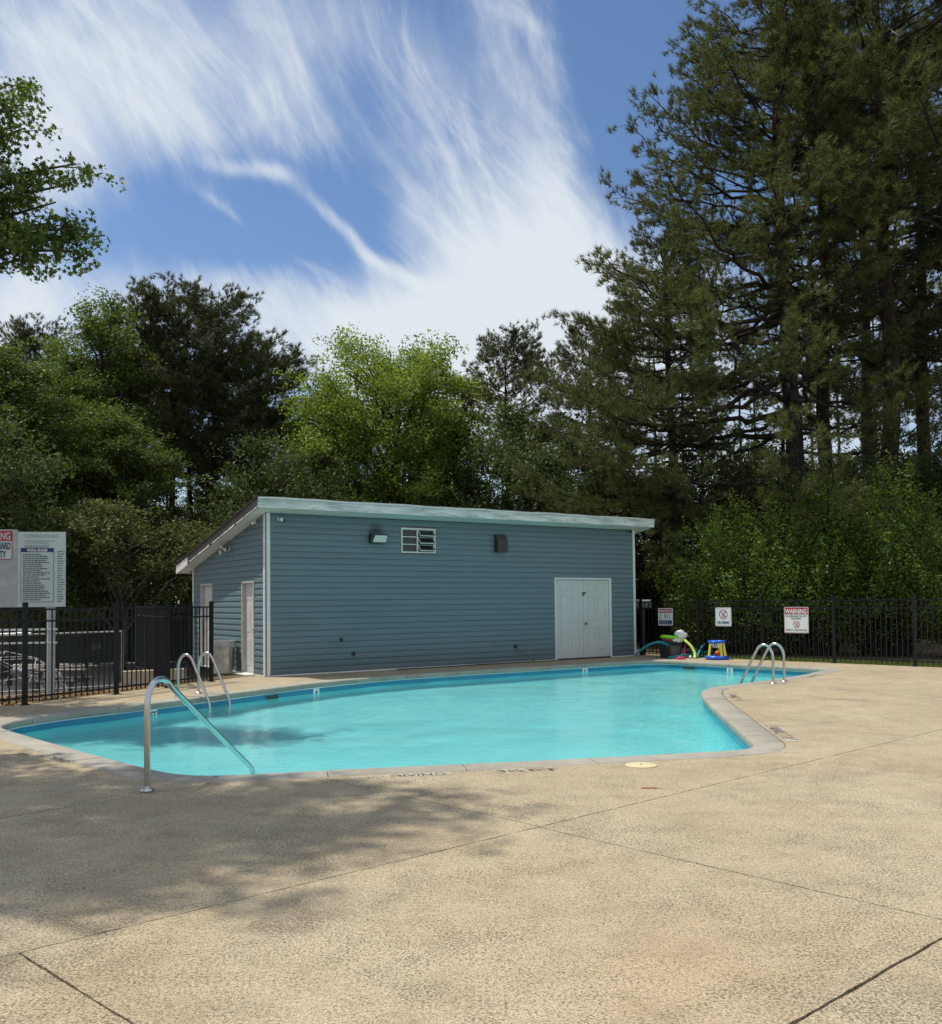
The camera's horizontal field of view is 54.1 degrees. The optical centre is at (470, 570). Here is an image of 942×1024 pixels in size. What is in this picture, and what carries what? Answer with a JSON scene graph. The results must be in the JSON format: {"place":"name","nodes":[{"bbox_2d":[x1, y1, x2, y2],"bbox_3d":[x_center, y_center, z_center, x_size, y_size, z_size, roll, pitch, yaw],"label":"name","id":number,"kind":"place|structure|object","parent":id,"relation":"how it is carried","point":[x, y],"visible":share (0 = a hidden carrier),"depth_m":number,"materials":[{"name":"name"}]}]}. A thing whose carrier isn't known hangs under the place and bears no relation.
{"place":"outdoors","nodes":[
{"label":"outdoors","id":0,"kind":"place"},
{"bbox_2d":[175,496,654,676],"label":"pool house","id":1,"kind":"structure","parent":0,"point":[305,586],"depth_m":21.61,"materials":[{"name":"blue wood"}]},
{"bbox_2d":[204,585,210,665],"bbox_3d":[-6.405,1.347,22.643,0.046,1.978,0.794,1,-2,-34],"label":"door leaf","id":2,"kind":"structure","parent":1,"relation":"in","point":[207,589],"depth_m":22.84,"materials":[{"name":"white paint"}]},
{"bbox_2d":[246,583,252,672],"bbox_3d":[-4.860,1.254,20.276,0.130,1.978,0.668,1,-2,-34],"label":"door leaf","id":3,"kind":"structure","parent":1,"relation":"in","point":[249,586],"depth_m":20.36,"materials":[{"name":"white paint"}]},
{"bbox_2d":[369,533,387,542],"bbox_3d":[-2.094,-0.737,20.852,0.400,0.200,0.192,1,-2,-34],"label":"wall lamp","id":4,"kind":"object","parent":1,"relation":"attached to","point":[377,538],"visible":1,"depth_m":20.78,"materials":[{"name":"white metal"}]},
{"bbox_2d":[401,527,435,553],"bbox_3d":[-1.256,-0.705,21.581,0.925,0.581,0.298,1,-2,-34],"label":"window frame","id":5,"kind":"structure","parent":1,"relation":"in","point":[413,540],"depth_m":21.52,"materials":[{"name":"white metal"}]},
{"bbox_2d":[494,534,507,551],"bbox_3d":[0.744,-0.689,22.791,0.310,0.430,0.155,1,-2,-34],"label":"vent hood","id":6,"kind":"object","parent":1,"relation":"attached to","point":[500,542],"visible":1,"depth_m":22.73,"materials":[{"name":"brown metal"}]},
{"bbox_2d":[556,580,583,658],"bbox_3d":[2.569,1.256,24.077,0.931,2.040,0.043,1,-2,-34],"label":"door leaf","id":7,"kind":"structure","parent":1,"relation":"in","point":[569,596],"depth_m":24.07,"materials":[{"name":"white paint"}]},
{"bbox_2d":[582,580,608,656],"bbox_3d":[3.337,1.264,24.546,0.930,2.040,0.123,1,-2,-34],"label":"door leaf","id":8,"kind":"structure","parent":1,"relation":"in","point":[595,592],"depth_m":24.57,"materials":[{"name":"white paint"}]},
{"bbox_2d":[0,655,941,1023],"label":"pool deck","id":9,"kind":"structure","parent":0,"point":[796,879],"depth_m":5.05,"materials":[{"name":"concrete"}]},
{"bbox_2d":[135,602,165,686],"bbox_3d":[-6.672,1.500,19.279,0.178,1.699,4.600,0,-2,-27],"label":"fence","id":10,"kind":"object","parent":9,"relation":"on","point":[156,642],"visible":0.48,"depth_m":19.28,"materials":[{"name":"metal"}]},
{"bbox_2d":[140,676,254,792],"bbox_3d":[-2.493,1.939,8.597,0.115,2.037,2.084,-1,-2,11],"label":"pool handrail","id":11,"kind":"object","parent":9,"relation":"on","point":[147,787],"visible":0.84,"depth_m":7.81,"materials":[{"name":"silver metal"}]},
{"bbox_2d":[175,652,230,708],"bbox_3d":[-4.508,2.267,15.534,0.758,1.776,0.625,-1,-2,24],"label":"pool ladder","id":12,"kind":"object","parent":9,"relation":"on","point":[197,671],"visible":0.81,"depth_m":15.45,"materials":[{"name":"silver metal"}]},
{"bbox_2d":[214,640,236,673],"bbox_3d":[-5.566,1.917,20.658,0.561,0.732,0.561,-2,-2,37],"label":"trash can","id":13,"kind":"object","parent":9,"relation":"on","point":[224,654],"visible":0.8,"depth_m":20.45,"materials":[{"name":"metal"}]},
{"bbox_2d":[0,659,841,782],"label":"swimming pool","id":14,"kind":"structure","parent":9,"relation":"in","point":[591,713],"depth_m":12.87,"materials":[{"name":"liquid"}]},
{"bbox_2d":[396,660,556,669],"bbox_3d":[0.226,2.266,22.286,4.629,0.021,0.125,1,-2,-34],"label":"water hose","id":15,"kind":"object","parent":9,"relation":"on","point":[470,665],"visible":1,"depth_m":22.07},
{"bbox_2d":[625,762,656,767],"bbox_3d":[1.590,1.815,8.608,0.290,0.024,0.290,-1,-2,0],"label":"skimmer lid","id":16,"kind":"object","parent":9,"relation":"on","point":[641,765],"visible":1,"depth_m":8.56,"materials":[{"name":"paint"}]},
{"bbox_2d":[634,641,668,655],"bbox_3d":[4.744,2.046,24.214,0.904,0.407,0.102,-1,-2,13],"label":"pool noodle","id":17,"kind":"object","parent":9,"relation":"on","point":[648,645],"visible":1,"depth_m":24.21,"materials":[{"name":"teal plastic"}]},
{"bbox_2d":[658,640,683,657],"bbox_3d":[5.279,2.071,24.412,0.610,0.455,0.450,1,-2,-34],"label":"toy bin","id":18,"kind":"object","parent":9,"relation":"on","point":[673,648],"visible":0.67,"depth_m":24.25,"materials":[{"name":"grey plastic"}]},
{"bbox_2d":[674,630,687,638],"bbox_3d":[5.542,1.693,24.386,0.381,0.273,0.324,-1,-2,0],"label":"inflatable toy","id":19,"kind":"object","parent":18,"relation":"on","point":[680,634],"visible":1,"depth_m":24.25,"materials":[{"name":"white plastic"}]},
{"bbox_2d":[705,640,728,659],"bbox_3d":[6.270,2.016,23.506,0.610,0.486,0.610,-1,-2,0],"label":"pool basketball hoop","id":20,"kind":"object","parent":9,"relation":"on","point":[709,656],"visible":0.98,"depth_m":23.33,"materials":[{"name":"blue plastic"}]},
{"bbox_2d":[739,642,787,683],"bbox_3d":[5.384,2.218,17.046,0.758,1.776,0.626,-2,-2,40],"label":"pool ladder","id":21,"kind":"object","parent":9,"relation":"on","point":[762,659],"visible":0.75,"depth_m":17.00,"materials":[{"name":"silver metal"}]},
{"bbox_2d":[0,633,941,705],"bbox_3d":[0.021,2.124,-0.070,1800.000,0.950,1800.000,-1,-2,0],"label":"ground","id":22,"kind":"structure","parent":0,"point":[233,675],"depth_m":28.67,"materials":[{"name":"green plant"}]},
{"bbox_2d":[0,529,65,697],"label":"rules board","id":23,"kind":"object","parent":22,"relation":"on","point":[32,569],"visible":0.99,"depth_m":16.31,"materials":[{"name":"white plastic"}]},
{"bbox_2d":[0,630,123,694],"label":"chain link fence","id":24,"kind":"object","parent":22,"relation":"on","point":[42,689],"visible":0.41,"depth_m":18.80,"materials":[{"name":"metal"}]},
{"bbox_2d":[0,75,127,283],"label":"sweetgum tree","id":25,"kind":"object","parent":22,"relation":"on","point":[15,235],"visible":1,"depth_m":14.22,"materials":[{"name":"green plant"}]},
{"bbox_2d":[0,620,194,666],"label":"chain link fence","id":26,"kind":"object","parent":22,"relation":"on","point":[90,650],"visible":0.11,"depth_m":39.10,"materials":[{"name":"metal"}]},
{"bbox_2d":[0,661,202,694],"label":"playground gravel","id":27,"kind":"structure","parent":22,"relation":"on","point":[19,683],"depth_m":33.70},
{"bbox_2d":[0,651,67,694],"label":"climbing dome","id":28,"kind":"structure","parent":27,"relation":"on","point":[35,658],"depth_m":24.09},
{"bbox_2d":[0,490,90,685],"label":"young tree","id":29,"kind":"object","parent":27,"relation":"on","point":[13,639],"visible":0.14,"depth_m":29.92,"materials":[{"name":"green plant"}]},
{"bbox_2d":[0,311,99,616],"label":"pine tree","id":30,"kind":"object","parent":27,"relation":"on","point":[20,327],"visible":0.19,"depth_m":45.36,"materials":[{"name":"green plant"}]},
{"bbox_2d":[11,526,110,675],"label":"young tree","id":31,"kind":"object","parent":27,"relation":"on","point":[72,622],"visible":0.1,"depth_m":33.87,"materials":[{"name":"green plant"}]},
{"bbox_2d":[28,668,95,692],"bbox_3d":[-9.297,2.516,20.932,1.050,0.560,1.240,-1,-2,0],"label":"picnic table","id":32,"kind":"object","parent":27,"relation":"on","point":[72,678],"visible":0.44,"depth_m":20.70,"materials":[{"name":"grey wood"}]},
{"bbox_2d":[0,336,136,678],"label":"broadleaf tree","id":33,"kind":"object","parent":27,"relation":"on","point":[20,378],"visible":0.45,"depth_m":32.75,"materials":[{"name":"green plant"}]},
{"bbox_2d":[0,407,139,631],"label":"young tree","id":34,"kind":"object","parent":27,"relation":"on","point":[23,474],"visible":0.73,"depth_m":28.02,"materials":[{"name":"green plant"}]},
{"bbox_2d":[10,363,137,668],"bbox_3d":[-16.820,-2.262,37.020,6.803,12.536,7.504,-2,-2,40],"label":"broadleaf tree","id":35,"kind":"object","parent":27,"relation":"on","point":[66,389],"visible":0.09,"depth_m":37.04,"materials":[{"name":"green plant"}]},
{"bbox_2d":[59,553,139,667],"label":"young tree","id":36,"kind":"object","parent":27,"relation":"on","point":[85,641],"visible":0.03,"depth_m":37.74,"materials":[{"name":"green plant"}]},
{"bbox_2d":[18,282,190,663],"bbox_3d":[-16.367,-4.194,40.320,8.565,16.610,7.765,-2,-2,40],"label":"broadleaf tree","id":37,"kind":"object","parent":27,"relation":"on","point":[107,383],"visible":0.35,"depth_m":39.49,"materials":[{"name":"green plant"}]},
{"bbox_2d":[4,495,221,681],"bbox_3d":[-11.900,0.651,31.128,6.760,6.237,7.387,-2,-3,43],"label":"maple tree","id":38,"kind":"object","parent":27,"relation":"on","point":[155,539],"visible":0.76,"depth_m":30.56,"materials":[{"name":"green plant"}]},
{"bbox_2d":[48,398,210,670],"bbox_3d":[-13.512,-1.389,35.976,6.933,10.656,6.286,-1,-2,20],"label":"broadleaf tree","id":39,"kind":"object","parent":27,"relation":"on","point":[118,448],"visible":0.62,"depth_m":35.24,"materials":[{"name":"green plant"}]},
{"bbox_2d":[61,489,208,641],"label":"young tree","id":40,"kind":"object","parent":27,"relation":"on","point":[178,514],"visible":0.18,"depth_m":35.32,"materials":[{"name":"green plant"}]},
{"bbox_2d":[100,333,193,502],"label":"pine tree","id":41,"kind":"object","parent":27,"relation":"on","point":[158,404],"visible":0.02,"depth_m":46.79,"materials":[{"name":"green plant"}]},
{"bbox_2d":[100,269,255,619],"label":"pine tree","id":42,"kind":"object","parent":27,"relation":"on","point":[156,308],"visible":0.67,"depth_m":40.85,"materials":[{"name":"green plant"}]},
{"bbox_2d":[149,507,216,612],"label":"young tree","id":43,"kind":"object","parent":27,"relation":"on","point":[190,593],"visible":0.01,"depth_m":39.68,"materials":[{"name":"green plant"}]},
{"bbox_2d":[176,483,210,609],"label":"broadleaf tree","id":44,"kind":"object","parent":27,"relation":"on","point":[196,505],"visible":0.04,"depth_m":51.05,"materials":[{"name":"green plant"}]},
{"bbox_2d":[139,350,248,594],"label":"pine tree","id":45,"kind":"object","parent":27,"relation":"on","point":[190,470],"visible":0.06,"depth_m":48.07,"materials":[{"name":"green plant"}]},
{"bbox_2d":[0,601,213,705],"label":"fence","id":46,"kind":"object","parent":22,"relation":"on","point":[25,621],"visible":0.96,"depth_m":15.87,"materials":[{"name":"metal"}]},
{"bbox_2d":[0,678,231,706],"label":"dry leaves","id":47,"kind":"object","parent":22,"relation":"on","point":[73,695],"visible":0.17,"depth_m":16.70,"materials":[{"name":"brown plant"}]},
{"bbox_2d":[123,668,185,683],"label":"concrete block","id":48,"kind":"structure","parent":22,"relation":"on","point":[138,676],"depth_m":18.95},
{"bbox_2d":[138,602,191,669],"bbox_3d":[-7.417,1.610,22.418,0.138,1.699,2.269,-1,-2,15],"label":"fence","id":49,"kind":"object","parent":22,"relation":"on","point":[190,633],"visible":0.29,"depth_m":23.09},
{"bbox_2d":[165,505,240,611],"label":"young tree","id":50,"kind":"object","parent":22,"relation":"on","point":[188,598],"visible":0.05,"depth_m":36.91,"materials":[{"name":"green plant"}]},
{"bbox_2d":[136,272,297,521],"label":"pine tree","id":51,"kind":"object","parent":22,"relation":"on","point":[233,304],"visible":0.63,"depth_m":42.14,"materials":[{"name":"green plant"}]},
{"bbox_2d":[181,365,302,503],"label":"pine tree","id":52,"kind":"object","parent":22,"relation":"on","point":[207,485],"visible":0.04,"depth_m":49.10,"materials":[{"name":"green plant"}]},
{"bbox_2d":[180,327,320,494],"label":"tree","id":53,"kind":"object","parent":22,"relation":"on","point":[287,362],"visible":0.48,"depth_m":42.81,"materials":[{"name":"green plant"}]},
{"bbox_2d":[198,427,394,528],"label":"young tree","id":54,"kind":"object","parent":22,"relation":"on","point":[280,476],"visible":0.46,"depth_m":37.01,"materials":[{"name":"green plant"}]},
{"bbox_2d":[250,374,386,502],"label":"broadleaf tree","id":55,"kind":"object","parent":22,"relation":"on","point":[297,426],"visible":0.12,"depth_m":42.32,"materials":[{"name":"green plant"}]},
{"bbox_2d":[254,321,513,508],"bbox_3d":[-3.603,-3.714,41.558,11.346,14.215,11.784,1,-2,-30],"label":"broadleaf tree","id":56,"kind":"object","parent":22,"relation":"on","point":[389,386],"visible":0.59,"depth_m":38.86,"materials":[{"name":"green plant"}]},
{"bbox_2d":[399,392,498,504],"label":"broadleaf tree","id":57,"kind":"object","parent":22,"relation":"on","point":[456,443],"visible":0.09,"depth_m":41.28,"materials":[{"name":"green plant"}]},
{"bbox_2d":[432,469,537,510],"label":"young tree","id":58,"kind":"object","parent":22,"relation":"on","point":[467,481],"visible":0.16,"depth_m":39.24,"materials":[{"name":"green plant"}]},
{"bbox_2d":[444,318,571,490],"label":"pine tree","id":59,"kind":"object","parent":22,"relation":"on","point":[491,351],"visible":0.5,"depth_m":41.57,"materials":[{"name":"green plant"}]},
{"bbox_2d":[411,398,642,512],"bbox_3d":[2.725,-2.099,36.518,9.272,9.902,8.744,-2,-2,40],"label":"young tree","id":60,"kind":"object","parent":22,"relation":"on","point":[499,466],"visible":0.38,"depth_m":35.12,"materials":[{"name":"green plant"}]},
{"bbox_2d":[503,449,645,516],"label":"young tree","id":61,"kind":"object","parent":22,"relation":"on","point":[541,507],"visible":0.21,"depth_m":33.06,"materials":[{"name":"green plant"}]},
{"bbox_2d":[514,311,664,477],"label":"pine tree","id":62,"kind":"object","parent":22,"relation":"on","point":[570,360],"visible":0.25,"depth_m":37.74,"materials":[{"name":"green plant"}]},
{"bbox_2d":[568,457,702,616],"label":"young tree","id":63,"kind":"object","parent":22,"relation":"on","point":[644,535],"visible":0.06,"depth_m":32.66,"materials":[{"name":"green plant"}]},
{"bbox_2d":[509,216,768,647],"bbox_3d":[5.598,-4.767,31.904,9.191,14.905,9.939,-1,-2,10],"label":"pine tree","id":64,"kind":"object","parent":22,"relation":"on","point":[653,487],"visible":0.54,"depth_m":30.77,"materials":[{"name":"green plant"}]},
{"bbox_2d":[636,599,651,654],"bbox_3d":[4.942,1.649,26.564,0.520,1.646,0.223,-1,-2,18],"label":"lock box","id":65,"kind":"object","parent":22,"relation":"on","point":[644,604],"visible":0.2,"depth_m":26.51,"materials":[{"name":"grey metal"}]},
{"bbox_2d":[622,320,679,557],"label":"pine tree","id":66,"kind":"object","parent":22,"relation":"on","point":[655,434],"visible":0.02,"depth_m":71.20,"materials":[{"name":"green plant"}]},
{"bbox_2d":[635,535,688,640],"bbox_3d":[6.109,0.630,37.018,6.026,4.449,5.602,0,-2,-28],"label":"shrub","id":67,"kind":"object","parent":22,"relation":"on","point":[638,597],"visible":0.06,"depth_m":35.49,"materials":[{"name":"green plant"}]},
{"bbox_2d":[635,560,688,640],"bbox_3d":[7.313,1.024,36.825,4.548,3.613,4.893,-1,-2,15],"label":"shrub","id":68,"kind":"object","parent":22,"relation":"on","point":[649,632],"visible":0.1,"depth_m":35.78,"materials":[{"name":"green plant"}]},
{"bbox_2d":[653,307,723,546],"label":"pine tree","id":69,"kind":"object","parent":22,"relation":"on","point":[688,372],"visible":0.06,"depth_m":66.08,"materials":[{"name":"green plant"}]},
{"bbox_2d":[631,480,756,618],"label":"young tree","id":70,"kind":"object","parent":22,"relation":"on","point":[648,576],"visible":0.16,"depth_m":32.01,"materials":[{"name":"green plant"}]},
{"bbox_2d":[663,553,730,652],"bbox_3d":[7.336,0.916,28.686,2.997,3.256,3.329,-2,-2,33],"label":"bush","id":71,"kind":"object","parent":22,"relation":"on","point":[695,633],"visible":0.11,"depth_m":28.19,"materials":[{"name":"green plant"}]},
{"bbox_2d":[502,0,941,562],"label":"pine tree","id":72,"kind":"object","parent":22,"relation":"on","point":[790,319],"visible":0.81,"depth_m":28.84,"materials":[{"name":"green plant"}]},
{"bbox_2d":[643,488,820,654],"bbox_3d":[7.568,0.024,27.082,5.047,4.936,4.544,-1,-2,16],"label":"bush","id":73,"kind":"object","parent":22,"relation":"on","point":[715,591],"visible":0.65,"depth_m":26.66,"materials":[{"name":"green plant"}]},
{"bbox_2d":[665,420,813,567],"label":"young tree","id":74,"kind":"object","parent":22,"relation":"on","point":[750,467],"visible":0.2,"depth_m":34.32,"materials":[{"name":"green plant"}]},
{"bbox_2d":[708,325,773,464],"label":"pine tree","id":75,"kind":"object","parent":22,"relation":"on","point":[727,430],"visible":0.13,"depth_m":66.62,"materials":[{"name":"green plant"}]},
{"bbox_2d":[720,347,783,479],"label":"pine tree","id":76,"kind":"object","parent":22,"relation":"on","point":[756,402],"visible":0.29,"depth_m":62.79,"materials":[{"name":"green plant"}]},
{"bbox_2d":[685,472,848,644],"bbox_3d":[10.234,-0.550,32.063,5.611,6.354,5.950,-1,-2,14],"label":"young tree","id":77,"kind":"object","parent":22,"relation":"on","point":[755,503],"visible":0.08,"depth_m":31.22,"materials":[{"name":"green plant"}]},
{"bbox_2d":[753,325,816,433],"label":"pine tree","id":78,"kind":"object","parent":22,"relation":"on","point":[764,397],"visible":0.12,"depth_m":65.81,"materials":[{"name":"green plant"}]},
{"bbox_2d":[639,594,941,666],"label":"fence","id":79,"kind":"object","parent":22,"relation":"on","point":[833,608],"visible":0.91,"depth_m":22.14,"materials":[{"name":"metal"}]},
{"bbox_2d":[658,608,672,625],"bbox_3d":[5.295,1.252,25.102,0.010,0.481,0.476,1,-3,-44],"label":"sign","id":80,"kind":"object","parent":79,"relation":"attached to","point":[665,616],"visible":1,"depth_m":25.10,"materials":[{"name":"white plastic"}]},
{"bbox_2d":[715,607,730,625],"bbox_3d":[6.527,1.189,23.846,0.010,0.483,0.459,1,-3,-44],"label":"sign","id":81,"kind":"object","parent":79,"relation":"attached to","point":[722,616],"visible":1,"depth_m":23.84,"materials":[{"name":"white plastic"}]},
{"bbox_2d":[784,607,808,632],"bbox_3d":[7.916,1.196,22.428,0.010,0.635,0.622,1,-3,-44],"label":"sign","id":82,"kind":"object","parent":79,"relation":"attached to","point":[796,619],"visible":1,"depth_m":22.43,"materials":[{"name":"white plastic"}]},
{"bbox_2d":[771,325,816,465],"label":"pine tree","id":83,"kind":"object","parent":22,"relation":"on","point":[802,404],"visible":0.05,"depth_m":69.33,"materials":[{"name":"green plant"}]},
{"bbox_2d":[673,0,941,535],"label":"pine tree","id":84,"kind":"object","parent":22,"relation":"on","point":[822,394],"visible":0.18,"depth_m":32.32,"materials":[{"name":"green plant"}]},
{"bbox_2d":[683,653,941,666],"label":"grass","id":85,"kind":"structure","parent":22,"relation":"on","point":[919,664],"depth_m":22.92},
{"bbox_2d":[688,0,941,628],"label":"pine tree","id":86,"kind":"object","parent":22,"relation":"on","point":[888,313],"visible":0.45,"depth_m":29.17,"materials":[{"name":"green plant"}]},
{"bbox_2d":[715,457,930,655],"bbox_3d":[10.173,-0.433,26.691,5.906,5.776,5.318,-2,-2,30],"label":"bush","id":87,"kind":"object","parent":22,"relation":"on","point":[814,590],"visible":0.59,"depth_m":25.71,"materials":[{"name":"green plant"}]},
{"bbox_2d":[771,439,879,544],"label":"young tree","id":88,"kind":"object","parent":22,"relation":"on","point":[865,460],"visible":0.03,"depth_m":38.92,"materials":[{"name":"green plant"}]},
{"bbox_2d":[799,326,860,466],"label":"pine tree","id":89,"kind":"object","parent":22,"relation":"on","point":[837,410],"visible":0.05,"depth_m":69.63,"materials":[{"name":"green plant"}]},
{"bbox_2d":[722,0,941,474],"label":"pine tree","id":90,"kind":"object","parent":22,"relation":"on","point":[904,247],"visible":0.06,"depth_m":40.03,"materials":[{"name":"green plant"}]},
{"bbox_2d":[752,0,941,637],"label":"pine tree","id":91,"kind":"object","parent":22,"relation":"on","point":[925,412],"visible":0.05,"depth_m":37.16,"materials":[{"name":"green plant"}]},
{"bbox_2d":[780,450,941,657],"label":"bush","id":92,"kind":"object","parent":22,"relation":"on","point":[880,517],"visible":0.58,"depth_m":25.19,"materials":[{"name":"green plant"}]},
{"bbox_2d":[833,281,907,466],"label":"pine tree","id":93,"kind":"object","parent":22,"relation":"on","point":[873,324],"visible":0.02,"depth_m":66.94,"materials":[{"name":"green plant"}]},
{"bbox_2d":[803,0,941,324],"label":"pine tree","id":94,"kind":"object","parent":22,"relation":"on","point":[924,49],"visible":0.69,"depth_m":26.42,"materials":[{"name":"green plant"}]},
{"bbox_2d":[810,454,941,551],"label":"young tree","id":95,"kind":"object","parent":22,"relation":"on","point":[872,490],"visible":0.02,"depth_m":35.00,"materials":[{"name":"green plant"}]},
{"bbox_2d":[847,347,915,448],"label":"pine tree","id":96,"kind":"object","parent":22,"relation":"on","point":[907,422],"visible":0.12,"depth_m":61.24,"materials":[{"name":"green plant"}]},
{"bbox_2d":[839,443,941,554],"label":"young tree","id":97,"kind":"object","parent":22,"relation":"on","point":[877,453],"depth_m":42.38,"materials":[{"name":"green plant"}]},
{"bbox_2d":[847,429,941,639],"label":"young tree","id":98,"kind":"object","parent":22,"relation":"on","point":[903,459],"visible":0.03,"depth_m":34.76,"materials":[{"name":"green plant"}]},
{"bbox_2d":[849,190,941,399],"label":"pine tree","id":99,"kind":"object","parent":22,"relation":"on","point":[918,296],"visible":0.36,"depth_m":33.03,"materials":[{"name":"green plant"}]},
{"bbox_2d":[871,437,941,567],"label":"young tree","id":100,"kind":"object","parent":22,"relation":"on","point":[929,483],"visible":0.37,"depth_m":30.32,"materials":[{"name":"green plant"}]},
{"bbox_2d":[877,291,939,423],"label":"pine tree","id":101,"kind":"object","parent":22,"relation":"on","point":[908,418],"visible":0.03,"depth_m":60.11,"materials":[{"name":"green plant"}]},
{"bbox_2d":[887,514,941,658],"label":"bush","id":102,"kind":"object","parent":22,"relation":"on","point":[928,585],"visible":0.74,"depth_m":24.32,"materials":[{"name":"green plant"}]},
{"bbox_2d":[904,286,941,421],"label":"pine tree","id":103,"kind":"object","parent":22,"relation":"on","point":[934,399],"visible":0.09,"depth_m":52.27,"materials":[{"name":"green plant"}]},
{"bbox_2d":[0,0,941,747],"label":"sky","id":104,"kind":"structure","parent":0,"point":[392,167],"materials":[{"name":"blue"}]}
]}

